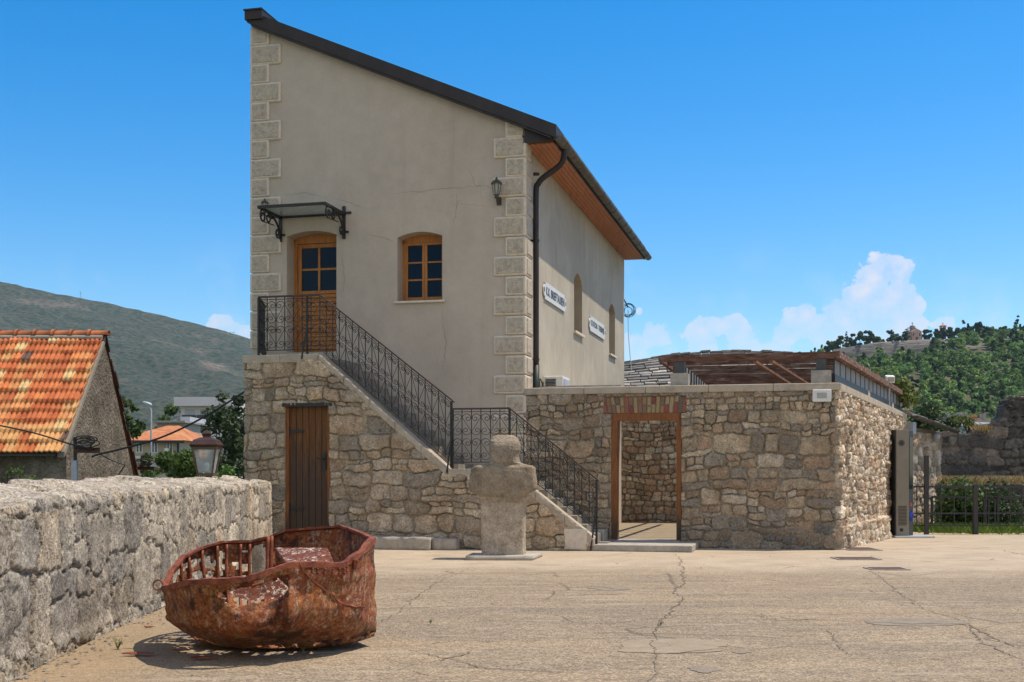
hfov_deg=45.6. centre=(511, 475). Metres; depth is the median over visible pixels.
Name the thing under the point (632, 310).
cable coil
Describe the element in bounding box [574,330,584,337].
window sill
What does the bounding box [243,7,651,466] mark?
house
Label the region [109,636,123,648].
weed
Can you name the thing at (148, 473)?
shrub
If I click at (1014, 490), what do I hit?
hedge
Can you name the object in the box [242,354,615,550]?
staircase
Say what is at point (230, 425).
leafy tree
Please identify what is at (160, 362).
mountain
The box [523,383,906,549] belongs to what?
stone building
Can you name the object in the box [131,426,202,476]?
cream house
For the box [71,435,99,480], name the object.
cable bracket
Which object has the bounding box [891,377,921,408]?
shrub
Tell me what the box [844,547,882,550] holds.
drain cover
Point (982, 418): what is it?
pink house
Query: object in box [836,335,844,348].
ridge tree
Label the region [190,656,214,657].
rust flake
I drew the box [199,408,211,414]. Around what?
window
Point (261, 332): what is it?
stair railing
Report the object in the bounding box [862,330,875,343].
ridge tree
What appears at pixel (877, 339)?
ridge tree
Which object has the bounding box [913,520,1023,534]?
tall grass
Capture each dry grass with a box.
[936,475,1023,483]
[966,424,994,433]
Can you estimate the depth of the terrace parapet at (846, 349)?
694.00 m
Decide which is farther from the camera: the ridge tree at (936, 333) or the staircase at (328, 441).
the ridge tree at (936, 333)
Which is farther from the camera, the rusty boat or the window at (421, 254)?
the window at (421, 254)
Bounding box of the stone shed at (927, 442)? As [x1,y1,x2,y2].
[901,409,959,526]
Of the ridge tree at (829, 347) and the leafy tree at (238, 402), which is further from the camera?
the ridge tree at (829, 347)
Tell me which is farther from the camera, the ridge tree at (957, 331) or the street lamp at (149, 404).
the ridge tree at (957, 331)
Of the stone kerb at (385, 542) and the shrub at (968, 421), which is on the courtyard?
the stone kerb at (385, 542)
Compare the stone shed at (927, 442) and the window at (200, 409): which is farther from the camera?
the window at (200, 409)
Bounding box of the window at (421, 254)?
[394,235,444,303]
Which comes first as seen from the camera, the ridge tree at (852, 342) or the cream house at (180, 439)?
the cream house at (180, 439)
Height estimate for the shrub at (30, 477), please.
5.718 m
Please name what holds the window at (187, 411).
in the apartment building at (192, 406)
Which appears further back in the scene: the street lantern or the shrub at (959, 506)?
the shrub at (959, 506)
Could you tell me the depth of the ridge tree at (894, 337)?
700.48 m
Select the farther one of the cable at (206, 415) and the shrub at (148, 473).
the shrub at (148, 473)
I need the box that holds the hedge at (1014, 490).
[934,484,1023,524]
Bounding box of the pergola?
[658,351,904,410]
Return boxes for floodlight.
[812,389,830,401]
[885,375,894,405]
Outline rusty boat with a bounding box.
[152,525,376,648]
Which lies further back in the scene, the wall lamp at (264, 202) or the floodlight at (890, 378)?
the floodlight at (890, 378)
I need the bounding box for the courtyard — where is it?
[9,532,1023,681]
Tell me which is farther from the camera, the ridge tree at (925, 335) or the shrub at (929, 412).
the ridge tree at (925, 335)
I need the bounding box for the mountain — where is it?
[0,282,252,431]
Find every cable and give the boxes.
[0,425,92,449]
[91,391,243,457]
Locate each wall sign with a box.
[543,281,565,311]
[589,315,604,339]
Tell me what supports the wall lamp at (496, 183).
attached to the house at (438, 266)
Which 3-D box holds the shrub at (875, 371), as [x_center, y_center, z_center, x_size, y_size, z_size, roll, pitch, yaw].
[10.480,-2.869,34.980,0.265,0.408,0.444,0,0,0]
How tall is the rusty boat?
1.006 m
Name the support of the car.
on the terrain
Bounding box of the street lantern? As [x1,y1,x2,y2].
[189,430,223,477]
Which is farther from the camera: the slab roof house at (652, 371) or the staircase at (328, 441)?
the slab roof house at (652, 371)
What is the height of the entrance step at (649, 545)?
0.143 m
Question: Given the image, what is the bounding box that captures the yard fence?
[913,485,1023,533]
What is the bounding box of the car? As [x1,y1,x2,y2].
[136,459,153,469]
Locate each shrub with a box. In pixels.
[4,464,16,483]
[12,465,38,479]
[139,465,156,476]
[153,450,199,477]
[169,447,198,477]
[217,464,236,477]
[872,369,880,374]
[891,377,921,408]
[908,401,960,431]
[929,474,1002,524]
[953,413,980,432]
[971,478,1023,524]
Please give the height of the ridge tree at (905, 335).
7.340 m
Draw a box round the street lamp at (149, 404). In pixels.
[143,401,151,466]
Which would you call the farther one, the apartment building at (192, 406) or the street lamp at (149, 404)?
the apartment building at (192, 406)
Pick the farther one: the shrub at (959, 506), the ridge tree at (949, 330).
the ridge tree at (949, 330)
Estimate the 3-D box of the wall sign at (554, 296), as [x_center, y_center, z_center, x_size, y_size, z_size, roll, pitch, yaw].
[1.034,-4.240,29.067,0.038,0.400,2.650,0,0,14]
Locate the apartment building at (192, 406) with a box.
[174,397,244,477]
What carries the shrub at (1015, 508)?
on the terrain
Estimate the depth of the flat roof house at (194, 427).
113.10 m
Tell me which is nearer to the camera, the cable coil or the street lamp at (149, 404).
the cable coil
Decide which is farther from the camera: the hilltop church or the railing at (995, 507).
the hilltop church
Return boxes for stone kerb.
[372,535,437,549]
[432,538,459,549]
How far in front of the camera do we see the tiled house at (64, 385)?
29.40 m
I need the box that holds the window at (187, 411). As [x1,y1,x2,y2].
[184,408,195,414]
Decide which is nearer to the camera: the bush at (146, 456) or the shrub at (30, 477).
the shrub at (30, 477)
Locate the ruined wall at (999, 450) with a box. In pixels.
[935,394,1023,476]
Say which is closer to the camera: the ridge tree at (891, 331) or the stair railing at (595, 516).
the stair railing at (595, 516)
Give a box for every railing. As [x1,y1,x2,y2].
[257,294,454,472]
[451,407,598,550]
[931,496,1023,524]
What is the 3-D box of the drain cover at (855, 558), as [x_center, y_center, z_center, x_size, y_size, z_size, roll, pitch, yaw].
[6.148,1.497,21.802,0.760,0.030,0.610,0,0,0]
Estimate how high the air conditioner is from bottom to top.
0.420 m
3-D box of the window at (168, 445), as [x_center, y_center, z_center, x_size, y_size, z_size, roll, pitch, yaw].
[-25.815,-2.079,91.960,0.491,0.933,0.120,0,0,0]
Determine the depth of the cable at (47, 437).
26.99 m
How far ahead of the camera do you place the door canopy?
26.73 m
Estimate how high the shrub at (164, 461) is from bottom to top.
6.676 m
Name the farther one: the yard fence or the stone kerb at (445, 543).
the yard fence
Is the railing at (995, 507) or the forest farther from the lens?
the forest
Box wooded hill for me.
[845,338,1022,416]
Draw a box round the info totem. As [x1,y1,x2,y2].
[890,430,934,537]
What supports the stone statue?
on the courtyard
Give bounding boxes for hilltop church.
[901,322,922,340]
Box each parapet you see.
[0,475,272,681]
[833,347,851,352]
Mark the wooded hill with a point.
(889, 348)
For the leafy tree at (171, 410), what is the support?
on the terrain
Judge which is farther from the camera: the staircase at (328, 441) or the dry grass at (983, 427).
the dry grass at (983, 427)
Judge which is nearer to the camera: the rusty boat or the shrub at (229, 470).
the rusty boat
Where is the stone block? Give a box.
[594,529,607,540]
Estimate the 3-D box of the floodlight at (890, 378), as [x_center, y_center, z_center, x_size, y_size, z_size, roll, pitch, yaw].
[10.217,-2.266,32.959,0.240,0.884,0.198,0,0,0]
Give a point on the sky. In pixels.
(792, 175)
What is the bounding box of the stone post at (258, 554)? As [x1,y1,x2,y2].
[251,538,265,573]
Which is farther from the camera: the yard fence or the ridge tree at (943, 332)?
the ridge tree at (943, 332)
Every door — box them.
[282,403,331,528]
[294,234,335,352]
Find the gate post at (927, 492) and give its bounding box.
[924,455,931,534]
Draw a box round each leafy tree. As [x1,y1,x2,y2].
[152,403,180,428]
[200,390,244,479]
[218,394,244,477]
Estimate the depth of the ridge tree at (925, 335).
702.92 m
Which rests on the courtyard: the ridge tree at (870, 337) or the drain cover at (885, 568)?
the drain cover at (885, 568)
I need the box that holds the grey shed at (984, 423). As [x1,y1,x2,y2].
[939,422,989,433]
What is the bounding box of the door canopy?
[257,202,350,241]
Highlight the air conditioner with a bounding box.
[539,376,569,385]
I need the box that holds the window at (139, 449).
[136,443,142,452]
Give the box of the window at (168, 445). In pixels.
[166,443,172,452]
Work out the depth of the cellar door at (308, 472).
25.62 m
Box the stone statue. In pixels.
[466,435,541,560]
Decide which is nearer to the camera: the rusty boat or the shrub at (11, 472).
the rusty boat
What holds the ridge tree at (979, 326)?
on the wooded hill
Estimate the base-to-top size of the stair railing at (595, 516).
2.871 m
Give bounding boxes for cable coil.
[624,299,635,369]
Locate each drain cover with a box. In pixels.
[830,557,881,559]
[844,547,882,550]
[863,567,910,569]
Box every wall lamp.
[261,198,268,215]
[491,177,501,204]
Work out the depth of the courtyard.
12.24 m
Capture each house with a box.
[0,329,138,483]
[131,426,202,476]
[152,417,205,435]
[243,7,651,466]
[624,350,832,385]
[942,412,990,423]
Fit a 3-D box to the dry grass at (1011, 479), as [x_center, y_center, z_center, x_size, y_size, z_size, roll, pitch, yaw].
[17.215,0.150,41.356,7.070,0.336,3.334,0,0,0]
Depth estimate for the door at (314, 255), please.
27.63 m
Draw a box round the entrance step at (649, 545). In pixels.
[587,538,698,551]
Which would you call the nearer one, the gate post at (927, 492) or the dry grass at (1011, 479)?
the gate post at (927, 492)
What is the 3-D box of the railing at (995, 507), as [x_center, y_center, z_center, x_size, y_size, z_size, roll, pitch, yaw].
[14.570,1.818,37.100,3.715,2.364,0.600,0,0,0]
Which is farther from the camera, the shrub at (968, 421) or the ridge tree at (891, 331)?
the ridge tree at (891, 331)
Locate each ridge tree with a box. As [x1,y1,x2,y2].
[823,341,834,351]
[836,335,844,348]
[844,331,849,346]
[848,333,856,346]
[853,331,865,344]
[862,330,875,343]
[872,336,884,342]
[886,329,893,340]
[890,333,902,340]
[902,329,909,340]
[922,329,932,339]
[933,329,939,337]
[938,327,947,338]
[946,327,954,338]
[953,327,959,337]
[973,322,983,337]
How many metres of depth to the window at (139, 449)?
91.92 m
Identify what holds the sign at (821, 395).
attached to the stone building at (766, 466)
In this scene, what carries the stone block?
on the courtyard
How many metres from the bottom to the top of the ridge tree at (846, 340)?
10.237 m
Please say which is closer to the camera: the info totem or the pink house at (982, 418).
the info totem
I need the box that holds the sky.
[0,0,1023,363]
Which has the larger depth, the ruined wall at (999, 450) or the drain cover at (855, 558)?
the ruined wall at (999, 450)
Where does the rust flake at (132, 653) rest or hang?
on the courtyard
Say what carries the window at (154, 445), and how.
in the cream house at (180, 439)
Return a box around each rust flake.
[122,652,153,654]
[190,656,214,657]
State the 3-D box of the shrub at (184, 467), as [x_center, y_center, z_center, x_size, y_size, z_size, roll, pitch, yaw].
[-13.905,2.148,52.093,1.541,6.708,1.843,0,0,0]
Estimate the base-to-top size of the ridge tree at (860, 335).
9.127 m
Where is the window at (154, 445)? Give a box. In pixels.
[152,443,157,452]
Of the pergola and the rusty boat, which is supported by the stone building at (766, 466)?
the pergola
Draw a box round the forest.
[818,315,1023,421]
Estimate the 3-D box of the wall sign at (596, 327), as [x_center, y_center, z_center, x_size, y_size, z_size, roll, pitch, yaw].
[2.443,-4.200,34.822,0.038,0.420,2.700,0,0,14]
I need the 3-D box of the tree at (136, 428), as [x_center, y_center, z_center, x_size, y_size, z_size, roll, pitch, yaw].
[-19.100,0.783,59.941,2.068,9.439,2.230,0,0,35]
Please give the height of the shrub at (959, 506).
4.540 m
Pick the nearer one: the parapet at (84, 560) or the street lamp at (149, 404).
the parapet at (84, 560)
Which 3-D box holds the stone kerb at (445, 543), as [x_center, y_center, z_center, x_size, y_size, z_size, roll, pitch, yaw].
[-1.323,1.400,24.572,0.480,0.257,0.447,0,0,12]

